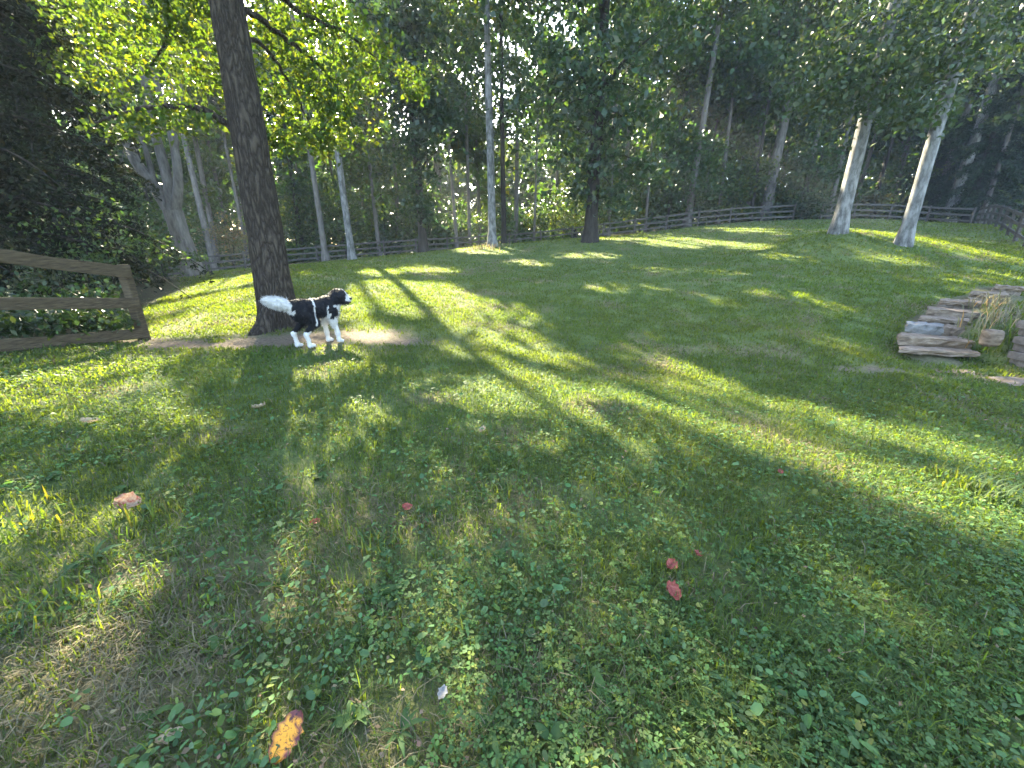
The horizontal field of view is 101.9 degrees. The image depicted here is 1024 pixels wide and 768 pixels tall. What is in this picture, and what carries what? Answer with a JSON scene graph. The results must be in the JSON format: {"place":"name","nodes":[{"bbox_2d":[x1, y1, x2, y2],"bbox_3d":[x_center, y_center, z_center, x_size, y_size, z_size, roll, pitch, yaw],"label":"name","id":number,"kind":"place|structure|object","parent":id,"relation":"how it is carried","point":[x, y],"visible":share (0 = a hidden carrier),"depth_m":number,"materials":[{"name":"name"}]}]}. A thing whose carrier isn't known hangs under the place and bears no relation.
{"place":"outdoors","nodes":[
{"label":"outdoors","id":0,"kind":"place"},
{"bbox_2d":[0,218,1023,767],"bbox_3d":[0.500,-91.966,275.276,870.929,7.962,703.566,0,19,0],"label":"ground","id":1,"kind":"structure","parent":0,"point":[148,294],"depth_m":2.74,"materials":[{"name":"green plant"}]},
{"bbox_2d":[0,485,83,544],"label":"grass clump","id":2,"kind":"object","parent":1,"relation":"on","point":[21,516],"visible":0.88,"depth_m":2.27,"materials":[{"name":"green plant"}]},
{"bbox_2d":[0,167,84,309],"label":"evergreen tree","id":3,"kind":"object","parent":1,"relation":"on","point":[7,183],"visible":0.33,"depth_m":8.13,"materials":[{"name":"green plant"}]},
{"bbox_2d":[0,309,97,341],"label":"shrub","id":4,"kind":"object","parent":1,"relation":"on","point":[15,326],"visible":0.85,"depth_m":5.27,"materials":[{"name":"green plant"}]},
{"bbox_2d":[0,536,101,644],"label":"grass clump","id":5,"kind":"object","parent":1,"relation":"on","point":[64,577],"visible":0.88,"depth_m":1.77,"materials":[{"name":"green plant"}]},
{"bbox_2d":[7,309,116,339],"bbox_3d":[-6.320,-0.826,5.854,1.154,0.679,1.451,0,19,0],"label":"shrub","id":6,"kind":"object","parent":1,"relation":"on","point":[65,325],"visible":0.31,"depth_m":5.62,"materials":[{"name":"green plant"}]},
{"bbox_2d":[11,1,122,235],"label":"forest tree","id":7,"kind":"object","parent":1,"relation":"on","point":[89,104],"visible":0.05,"depth_m":25.79,"materials":[{"name":"green plant"}]},
{"bbox_2d":[0,255,148,297],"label":"shrub","id":8,"kind":"object","parent":1,"relation":"on","point":[37,280],"visible":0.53,"depth_m":7.68,"materials":[{"name":"green plant"}]},
{"bbox_2d":[0,249,151,351],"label":"board fence","id":9,"kind":"object","parent":1,"relation":"on","point":[130,301],"visible":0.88,"depth_m":5.53,"materials":[{"name":"brown wood"}]},
{"bbox_2d":[16,275,143,314],"bbox_3d":[-7.249,-1.316,6.931,1.674,1.002,1.334,-13,22,-33],"label":"shrub","id":10,"kind":"object","parent":1,"relation":"on","point":[99,293],"visible":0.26,"depth_m":6.83,"materials":[{"name":"green plant"}]},
{"bbox_2d":[0,0,171,290],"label":"evergreen tree","id":11,"kind":"object","parent":1,"relation":"on","point":[101,186],"visible":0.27,"depth_m":12.60,"materials":[{"name":"green plant"}]},
{"bbox_2d":[0,189,190,310],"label":"shrub","id":12,"kind":"object","parent":1,"relation":"on","point":[90,256],"visible":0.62,"depth_m":8.37,"materials":[{"name":"green plant"}]},
{"bbox_2d":[52,308,139,335],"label":"shrub","id":13,"kind":"object","parent":1,"relation":"on","point":[116,321],"visible":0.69,"depth_m":6.01,"materials":[{"name":"green plant"}]},
{"bbox_2d":[0,0,215,298],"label":"evergreen tree","id":14,"kind":"object","parent":1,"relation":"on","point":[26,18],"visible":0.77,"depth_m":8.69,"materials":[{"name":"green plant"}]},
{"bbox_2d":[37,1,193,232],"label":"forest tree","id":15,"kind":"object","parent":1,"relation":"on","point":[138,91],"visible":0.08,"depth_m":28.26,"materials":[{"name":"green plant"}]},
{"bbox_2d":[49,19,208,276],"bbox_3d":[-30.459,-19.065,31.936,12.221,21.582,11.386,17,25,42],"label":"forest tree","id":16,"kind":"object","parent":1,"relation":"on","point":[130,102],"visible":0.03,"depth_m":31.44,"materials":[{"name":"green plant"}]},
{"bbox_2d":[71,70,218,235],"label":"forest tree","id":17,"kind":"object","parent":1,"relation":"on","point":[155,166],"visible":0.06,"depth_m":40.13,"materials":[{"name":"grey plant"}]},
{"bbox_2d":[42,562,251,663],"bbox_3d":[-1.428,0.937,1.690,0.398,0.126,0.541,3,19,10],"label":"grass clump","id":18,"kind":"object","parent":1,"relation":"on","point":[169,599],"visible":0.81,"depth_m":1.77,"materials":[{"name":"green plant"}]},
{"bbox_2d":[67,482,230,562],"bbox_3d":[-2.054,0.701,2.323,0.586,0.167,0.654,11,22,30],"label":"grass clump","id":19,"kind":"object","parent":1,"relation":"on","point":[148,510],"visible":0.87,"depth_m":2.31,"materials":[{"name":"green plant"}]},
{"bbox_2d":[86,0,220,270],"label":"forest tree","id":20,"kind":"object","parent":1,"relation":"on","point":[202,218],"visible":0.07,"depth_m":27.85,"materials":[{"name":"green plant"}]},
{"bbox_2d":[90,174,221,272],"bbox_3d":[-23.526,-10.077,27.100,7.306,6.459,7.029,0,19,0],"label":"sapling","id":21,"kind":"object","parent":1,"relation":"on","point":[151,211],"visible":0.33,"depth_m":26.44,"materials":[{"name":"green plant"}]},
{"bbox_2d":[120,226,212,282],"bbox_3d":[-12.263,-4.459,14.498,3.242,1.926,2.921,0,19,0],"label":"shrub","id":22,"kind":"object","parent":1,"relation":"on","point":[164,259],"visible":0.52,"depth_m":14.40,"materials":[{"name":"green plant"}]},
{"bbox_2d":[0,0,356,276],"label":"forked tree","id":23,"kind":"object","parent":1,"relation":"on","point":[171,197],"visible":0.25,"depth_m":14.84,"materials":[{"name":"green plant"}]},
{"bbox_2d":[135,0,232,270],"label":"forest tree","id":24,"kind":"object","parent":1,"relation":"on","point":[213,161],"visible":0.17,"depth_m":32.74,"materials":[{"name":"green plant"}]},
{"bbox_2d":[133,14,241,253],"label":"forest tree","id":25,"kind":"object","parent":1,"relation":"on","point":[215,175],"visible":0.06,"depth_m":40.56,"materials":[{"name":"green plant"}]},
{"bbox_2d":[167,18,250,267],"bbox_3d":[-22.321,-22.341,30.717,6.835,27.094,7.443,0,19,0],"label":"forest tree","id":26,"kind":"object","parent":1,"relation":"on","point":[221,132],"visible":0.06,"depth_m":31.89,"materials":[{"name":"green plant"}]},
{"bbox_2d":[183,192,247,263],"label":"sapling","id":27,"kind":"object","parent":1,"relation":"on","point":[217,220],"visible":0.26,"depth_m":40.50,"materials":[{"name":"green plant"}]},
{"bbox_2d":[189,208,249,268],"bbox_3d":[-21.020,-10.781,31.170,5.724,4.433,5.478,-15,24,-38],"label":"shrub","id":28,"kind":"object","parent":1,"relation":"on","point":[231,236],"visible":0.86,"depth_m":30.95,"materials":[{"name":"green plant"}]},
{"bbox_2d":[173,1,306,164],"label":"forest tree","id":29,"kind":"object","parent":1,"relation":"on","point":[268,114],"visible":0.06,"depth_m":30.52,"materials":[{"name":"green plant"}]},
{"bbox_2d":[193,0,378,260],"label":"tree","id":30,"kind":"object","parent":1,"relation":"on","point":[325,256],"visible":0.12,"depth_m":28.62,"materials":[{"name":"green plant"}]},
{"bbox_2d":[268,709,303,764],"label":"fallen leaf","id":31,"kind":"object","parent":1,"relation":"on","point":[290,725],"visible":1,"depth_m":1.27,"materials":[{"name":"yellow plant"}]},
{"bbox_2d":[226,0,353,261],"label":"forest tree","id":32,"kind":"object","parent":1,"relation":"on","point":[289,183],"visible":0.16,"depth_m":35.80,"materials":[{"name":"green plant"}]},
{"bbox_2d":[10,0,579,335],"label":"oak tree","id":33,"kind":"object","parent":1,"relation":"on","point":[256,140],"visible":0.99,"depth_m":7.01,"materials":[{"name":"green plant"}]},
{"bbox_2d":[278,191,317,261],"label":"sapling","id":34,"kind":"object","parent":1,"relation":"on","point":[294,223],"visible":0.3,"depth_m":37.54,"materials":[{"name":"green plant"}]},
{"bbox_2d":[258,287,351,347],"bbox_3d":[-2.877,-0.946,5.933,0.437,0.824,1.206,15,24,38],"label":"dog","id":35,"kind":"object","parent":1,"relation":"on","point":[310,312],"visible":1,"depth_m":5.88},
{"bbox_2d":[278,175,360,260],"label":"sapling","id":36,"kind":"object","parent":1,"relation":"on","point":[307,203],"visible":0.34,"depth_m":36.70,"materials":[{"name":"green plant"}]},
{"bbox_2d":[277,0,371,258],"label":"forest tree","id":37,"kind":"object","parent":1,"relation":"on","point":[317,169],"visible":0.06,"depth_m":41.76,"materials":[{"name":"green plant"}]},
{"bbox_2d":[282,164,371,260],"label":"sapling","id":38,"kind":"object","parent":1,"relation":"on","point":[308,211],"visible":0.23,"depth_m":36.80,"materials":[{"name":"green plant"}]},
{"bbox_2d":[290,154,387,257],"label":"sapling","id":39,"kind":"object","parent":1,"relation":"on","point":[335,191],"visible":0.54,"depth_m":35.81,"materials":[{"name":"green plant"}]},
{"bbox_2d":[296,0,404,255],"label":"forest tree","id":40,"kind":"object","parent":1,"relation":"on","point":[370,171],"visible":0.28,"depth_m":33.81,"materials":[{"name":"green plant"}]},
{"bbox_2d":[248,0,452,259],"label":"tree","id":41,"kind":"object","parent":1,"relation":"on","point":[351,253],"visible":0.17,"depth_m":23.58,"materials":[{"name":"green plant"}]},
{"bbox_2d":[330,699,374,733],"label":"weed","id":42,"kind":"object","parent":1,"relation":"on","point":[362,713],"visible":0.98,"depth_m":1.36,"materials":[{"name":"green plant"}]},
{"bbox_2d":[338,520,418,584],"bbox_3d":[-0.665,0.811,2.105,0.452,0.125,0.381,16,24,39],"label":"grass clump","id":43,"kind":"object","parent":1,"relation":"on","point":[370,545],"visible":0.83,"depth_m":2.13,"materials":[{"name":"green plant"}]},
{"bbox_2d":[347,0,437,253],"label":"forest tree","id":44,"kind":"object","parent":1,"relation":"on","point":[383,167],"visible":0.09,"depth_m":39.13,"materials":[{"name":"green plant"}]},
{"bbox_2d":[357,181,430,253],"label":"sapling","id":45,"kind":"object","parent":1,"relation":"on","point":[392,219],"visible":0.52,"depth_m":36.96,"materials":[{"name":"green plant"}]},
{"bbox_2d":[381,701,428,757],"bbox_3d":[-0.347,1.099,1.313,0.147,0.043,0.147,17,25,41],"label":"weed","id":46,"kind":"object","parent":1,"relation":"on","point":[405,713],"visible":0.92,"depth_m":1.32,"materials":[{"name":"green plant"}]},
{"bbox_2d":[324,0,492,252],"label":"tree","id":47,"kind":"object","parent":1,"relation":"on","point":[434,113],"visible":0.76,"depth_m":22.55,"materials":[{"name":"green plant"}]},
{"bbox_2d":[395,183,452,243],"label":"sapling","id":48,"kind":"object","parent":1,"relation":"on","point":[429,194],"visible":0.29,"depth_m":38.39,"materials":[{"name":"green plant"}]},
{"bbox_2d":[380,0,515,246],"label":"forest tree","id":49,"kind":"object","parent":1,"relation":"on","point":[452,188],"visible":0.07,"depth_m":32.61,"materials":[{"name":"green plant"}]},
{"bbox_2d":[413,0,526,246],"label":"forest tree","id":50,"kind":"object","parent":1,"relation":"on","point":[467,127],"visible":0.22,"depth_m":33.19,"materials":[{"name":"green plant"}]},
{"bbox_2d":[442,198,499,247],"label":"sapling","id":51,"kind":"object","parent":1,"relation":"on","point":[459,206],"visible":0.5,"depth_m":40.18,"materials":[{"name":"green plant"}]},
{"bbox_2d":[161,204,796,275],"bbox_3d":[-0.087,-11.435,32.815,46.037,5.494,6.288,-4,19,-11],"label":"rail fence","id":52,"kind":"object","parent":1,"relation":"on","point":[205,262],"visible":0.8,"depth_m":33.91,"materials":[{"name":"brown wood"}]},
{"bbox_2d":[436,57,523,245],"bbox_3d":[-3.309,-23.287,40.749,12.424,19.606,10.746,0,19,0],"label":"forest tree","id":53,"kind":"object","parent":1,"relation":"on","point":[477,161],"visible":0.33,"depth_m":39.60,"materials":[{"name":"green plant"}]},
{"bbox_2d":[406,0,560,246],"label":"tree","id":54,"kind":"object","parent":1,"relation":"on","point":[492,237],"visible":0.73,"depth_m":21.30,"materials":[{"name":"green plant"}]},
{"bbox_2d":[466,702,513,758],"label":"weed","id":55,"kind":"object","parent":1,"relation":"on","point":[494,738],"visible":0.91,"depth_m":1.33,"materials":[{"name":"green plant"}]},
{"bbox_2d":[439,0,573,243],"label":"forest tree","id":56,"kind":"object","parent":1,"relation":"on","point":[502,111],"visible":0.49,"depth_m":28.38,"materials":[{"name":"green plant"}]},
{"bbox_2d":[0,220,1021,767],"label":"leaf litter","id":57,"kind":"object","parent":1,"relation":"on","point":[186,750],"visible":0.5,"depth_m":1.70,"materials":[{"name":"plant"}]},
{"bbox_2d":[0,59,1021,262],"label":"wood","id":58,"kind":"object","parent":1,"relation":"on","point":[460,189],"visible":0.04,"depth_m":61.91,"materials":[{"name":"green plant"}]},
{"bbox_2d":[0,350,1023,767],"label":"weed","id":59,"kind":"object","parent":1,"relation":"on","point":[756,708],"depth_m":1.77,"materials":[{"name":"green plant"}]},
{"bbox_2d":[0,346,1023,767],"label":"clover","id":60,"kind":"object","parent":1,"relation":"on","point":[580,724],"visible":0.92,"depth_m":1.70,"materials":[{"name":"green plant"}]},
{"bbox_2d":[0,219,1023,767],"bbox_3d":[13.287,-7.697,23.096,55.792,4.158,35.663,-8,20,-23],"label":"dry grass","id":61,"kind":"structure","parent":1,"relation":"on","point":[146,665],"depth_m":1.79,"materials":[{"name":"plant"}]},
{"bbox_2d":[462,0,570,242],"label":"forest tree","id":62,"kind":"object","parent":1,"relation":"on","point":[516,201],"visible":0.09,"depth_m":35.55,"materials":[{"name":"green plant"}]},
{"bbox_2d":[23,175,1023,279],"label":"undergrowth","id":63,"kind":"object","parent":1,"relation":"on","point":[292,245],"visible":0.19,"depth_m":37.09,"materials":[{"name":"green plant"}]},
{"bbox_2d":[475,0,593,240],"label":"forest tree","id":64,"kind":"object","parent":1,"relation":"on","point":[525,147],"visible":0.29,"depth_m":33.47,"materials":[{"name":"green plant"}]},
{"bbox_2d":[523,186,584,238],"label":"sapling","id":65,"kind":"object","parent":1,"relation":"on","point":[542,223],"visible":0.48,"depth_m":37.40,"materials":[{"name":"green plant"}]},
{"bbox_2d":[494,4,621,232],"bbox_3d":[4.498,-24.692,40.069,11.292,21.050,10.764,-8,20,-24],"label":"forest tree","id":66,"kind":"object","parent":1,"relation":"on","point":[557,181],"visible":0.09,"depth_m":39.33,"materials":[{"name":"green plant"}]},
{"bbox_2d":[382,0,743,242],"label":"tree","id":67,"kind":"object","parent":1,"relation":"on","point":[599,99],"visible":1,"depth_m":18.77,"materials":[{"name":"green plant"}]},
{"bbox_2d":[541,195,584,238],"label":"sapling","id":68,"kind":"object","parent":1,"relation":"on","point":[566,214],"visible":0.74,"depth_m":34.69,"materials":[{"name":"green plant"}]},
{"bbox_2d":[546,139,651,228],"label":"sapling","id":69,"kind":"object","parent":1,"relation":"on","point":[602,179],"visible":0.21,"depth_m":34.33,"materials":[{"name":"green plant"}]},
{"bbox_2d":[561,0,672,235],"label":"forest tree","id":70,"kind":"object","parent":1,"relation":"on","point":[650,21],"visible":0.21,"depth_m":32.55,"materials":[{"name":"green plant"}]},
{"bbox_2d":[581,0,671,184],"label":"forest tree","id":71,"kind":"object","parent":1,"relation":"on","point":[629,146],"visible":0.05,"depth_m":40.64,"materials":[{"name":"green plant"}]},
{"bbox_2d":[614,173,674,232],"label":"sapling","id":72,"kind":"object","parent":1,"relation":"on","point":[652,208],"visible":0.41,"depth_m":37.50,"materials":[{"name":"green plant"}]},
{"bbox_2d":[609,0,716,231],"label":"forest tree","id":73,"kind":"object","parent":1,"relation":"on","point":[667,60],"visible":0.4,"depth_m":31.48,"materials":[{"name":"green plant"}]},
{"bbox_2d":[632,110,722,228],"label":"sapling","id":74,"kind":"object","parent":1,"relation":"on","point":[682,167],"visible":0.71,"depth_m":33.93,"materials":[{"name":"green plant"}]},
{"bbox_2d":[639,8,738,228],"bbox_3d":[17.493,-27.025,39.047,10.769,23.845,10.293,0,19,0],"label":"forest tree","id":75,"kind":"object","parent":1,"relation":"on","point":[707,128],"visible":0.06,"depth_m":38.97,"materials":[{"name":"green plant"}]},
{"bbox_2d":[642,0,743,228],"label":"forest tree","id":76,"kind":"object","parent":1,"relation":"on","point":[682,90],"visible":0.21,"depth_m":35.11,"materials":[{"name":"green plant"}]},
{"bbox_2d":[656,123,753,223],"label":"sapling","id":77,"kind":"object","parent":1,"relation":"on","point":[702,172],"visible":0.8,"depth_m":33.86,"materials":[{"name":"green plant"}]},
{"bbox_2d":[651,21,777,221],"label":"forest tree","id":78,"kind":"object","parent":1,"relation":"on","point":[734,130],"visible":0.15,"depth_m":41.21,"materials":[{"name":"green plant"}]},
{"bbox_2d":[634,0,795,227],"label":"tree","id":79,"kind":"object","parent":1,"relation":"on","point":[720,12],"visible":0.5,"depth_m":31.13,"materials":[{"name":"green plant"}]},
{"bbox_2d":[702,147,781,221],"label":"sapling","id":80,"kind":"object","parent":1,"relation":"on","point":[747,182],"visible":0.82,"depth_m":34.88,"materials":[{"name":"green plant"}]},
{"bbox_2d":[685,0,799,223],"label":"forest tree","id":81,"kind":"object","parent":1,"relation":"on","point":[742,72],"visible":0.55,"depth_m":32.79,"materials":[{"name":"green plant"}]},
{"bbox_2d":[718,0,822,220],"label":"forest tree","id":82,"kind":"object","parent":1,"relation":"on","point":[750,135],"visible":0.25,"depth_m":36.15,"materials":[{"name":"green plant"}]},
{"bbox_2d":[693,0,864,221],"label":"forest tree","id":83,"kind":"object","parent":1,"relation":"on","point":[779,29],"visible":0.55,"depth_m":31.67,"materials":[{"name":"green plant"}]},
{"bbox_2d":[771,189,836,218],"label":"bush","id":84,"kind":"object","parent":1,"relation":"on","point":[806,208],"visible":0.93,"depth_m":33.53,"materials":[{"name":"green plant"}]},
{"bbox_2d":[741,0,873,187],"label":"forest tree","id":85,"kind":"object","parent":1,"relation":"on","point":[769,147],"visible":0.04,"depth_m":40.71,"materials":[{"name":"green plant"}]},
{"bbox_2d":[738,0,877,220],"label":"tree","id":86,"kind":"object","parent":1,"relation":"on","point":[780,140],"visible":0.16,"depth_m":34.87,"materials":[{"name":"green plant"}]},
{"bbox_2d":[762,119,881,218],"bbox_3d":[24.961,-17.599,34.568,8.017,7.435,8.343,10,21,26],"label":"sapling","id":87,"kind":"object","parent":1,"relation":"on","point":[822,174],"visible":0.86,"depth_m":33.74,"materials":[{"name":"green plant"}]},
{"bbox_2d":[769,0,911,219],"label":"forest tree","id":88,"kind":"object","parent":1,"relation":"on","point":[802,134],"visible":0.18,"depth_m":34.36,"materials":[{"name":"green plant"}]},
{"bbox_2d":[719,0,1011,234],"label":"tree","id":89,"kind":"object","parent":1,"relation":"on","point":[869,106],"visible":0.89,"depth_m":13.36,"materials":[{"name":"green plant"}]},
{"bbox_2d":[792,0,967,218],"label":"forest tree","id":90,"kind":"object","parent":1,"relation":"on","point":[834,189],"visible":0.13,"depth_m":32.74,"materials":[{"name":"green plant"}]},
{"bbox_2d":[829,2,944,218],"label":"forest tree","id":91,"kind":"object","parent":1,"relation":"on","point":[873,140],"visible":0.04,"depth_m":41.11,"materials":[{"name":"green plant"}]},
{"bbox_2d":[819,202,976,223],"bbox_3d":[30.021,-13.353,32.947,9.945,2.075,1.159,6,19,17],"label":"rail fence","id":92,"kind":"object","parent":1,"relation":"on","point":[888,216],"visible":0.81,"depth_m":32.88,"materials":[{"name":"brown wood"}]},
{"bbox_2d":[776,0,1023,246],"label":"tree","id":93,"kind":"object","parent":1,"relation":"on","point":[958,50],"visible":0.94,"depth_m":12.13,"materials":[{"name":"green plant"}]},
{"bbox_2d":[861,129,959,217],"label":"sapling","id":94,"kind":"object","parent":1,"relation":"on","point":[906,169],"visible":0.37,"depth_m":38.71,"materials":[{"name":"green plant"}]},
{"bbox_2d":[851,0,1005,218],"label":"forest tree","id":95,"kind":"object","parent":1,"relation":"on","point":[925,85],"visible":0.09,"depth_m":32.90,"materials":[{"name":"green plant"}]},
{"bbox_2d":[876,2,993,218],"bbox_3d":[37.028,-26.181,37.932,8.313,21.408,9.723,0,19,0],"label":"forest tree","id":96,"kind":"object","parent":1,"relation":"on","point":[909,140],"visible":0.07,"depth_m":38.40,"materials":[{"name":"green plant"}]},
{"bbox_2d":[896,284,1023,356],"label":"stone steps","id":97,"kind":"structure","parent":1,"relation":"on","point":[936,321],"depth_m":7.60,"materials":[{"name":"grey stone"}]},
{"bbox_2d":[918,19,1023,222],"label":"evergreen tree","id":98,"kind":"object","parent":1,"relation":"on","point":[979,175],"visible":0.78,"depth_m":32.27,"materials":[{"name":"green plant"}]},
{"bbox_2d":[925,456,1023,504],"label":"grass clump","id":99,"kind":"object","parent":1,"relation":"on","point":[974,485],"visible":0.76,"depth_m":2.96,"materials":[{"name":"green plant"}]},
{"bbox_2d":[930,0,1023,222],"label":"tree","id":100,"kind":"object","parent":1,"relation":"on","point":[990,88],"visible":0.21,"depth_m":31.90,"materials":[{"name":"green plant"}]},
{"bbox_2d":[946,301,1023,348],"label":"grass clump","id":101,"kind":"object","parent":1,"relation":"on","point":[985,318],"visible":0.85,"depth_m":7.38,"materials":[{"name":"plant"}]},
{"bbox_2d":[952,0,1023,222],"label":"forest tree","id":102,"kind":"object","parent":1,"relation":"on","point":[1015,114],"visible":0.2,"depth_m":31.03,"materials":[{"name":"green plant"}]},
{"bbox_2d":[975,204,1023,246],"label":"rail fence","id":103,"kind":"object","parent":1,"relation":"on","point":[1020,226],"visible":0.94,"depth_m":21.91,"materials":[{"name":"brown wood"}]},
{"bbox_2d":[1007,320,1023,367],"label":"retaining wall","id":104,"kind":"structure","parent":1,"relation":"on","point":[1016,356],"depth_m":6.72,"materials":[{"name":"grey stone"}]},
{"bbox_2d":[49,0,1020,239],"label":"sky","id":105,"kind":"structure","parent":0,"point":[559,18],"materials":[{"name":"white"}]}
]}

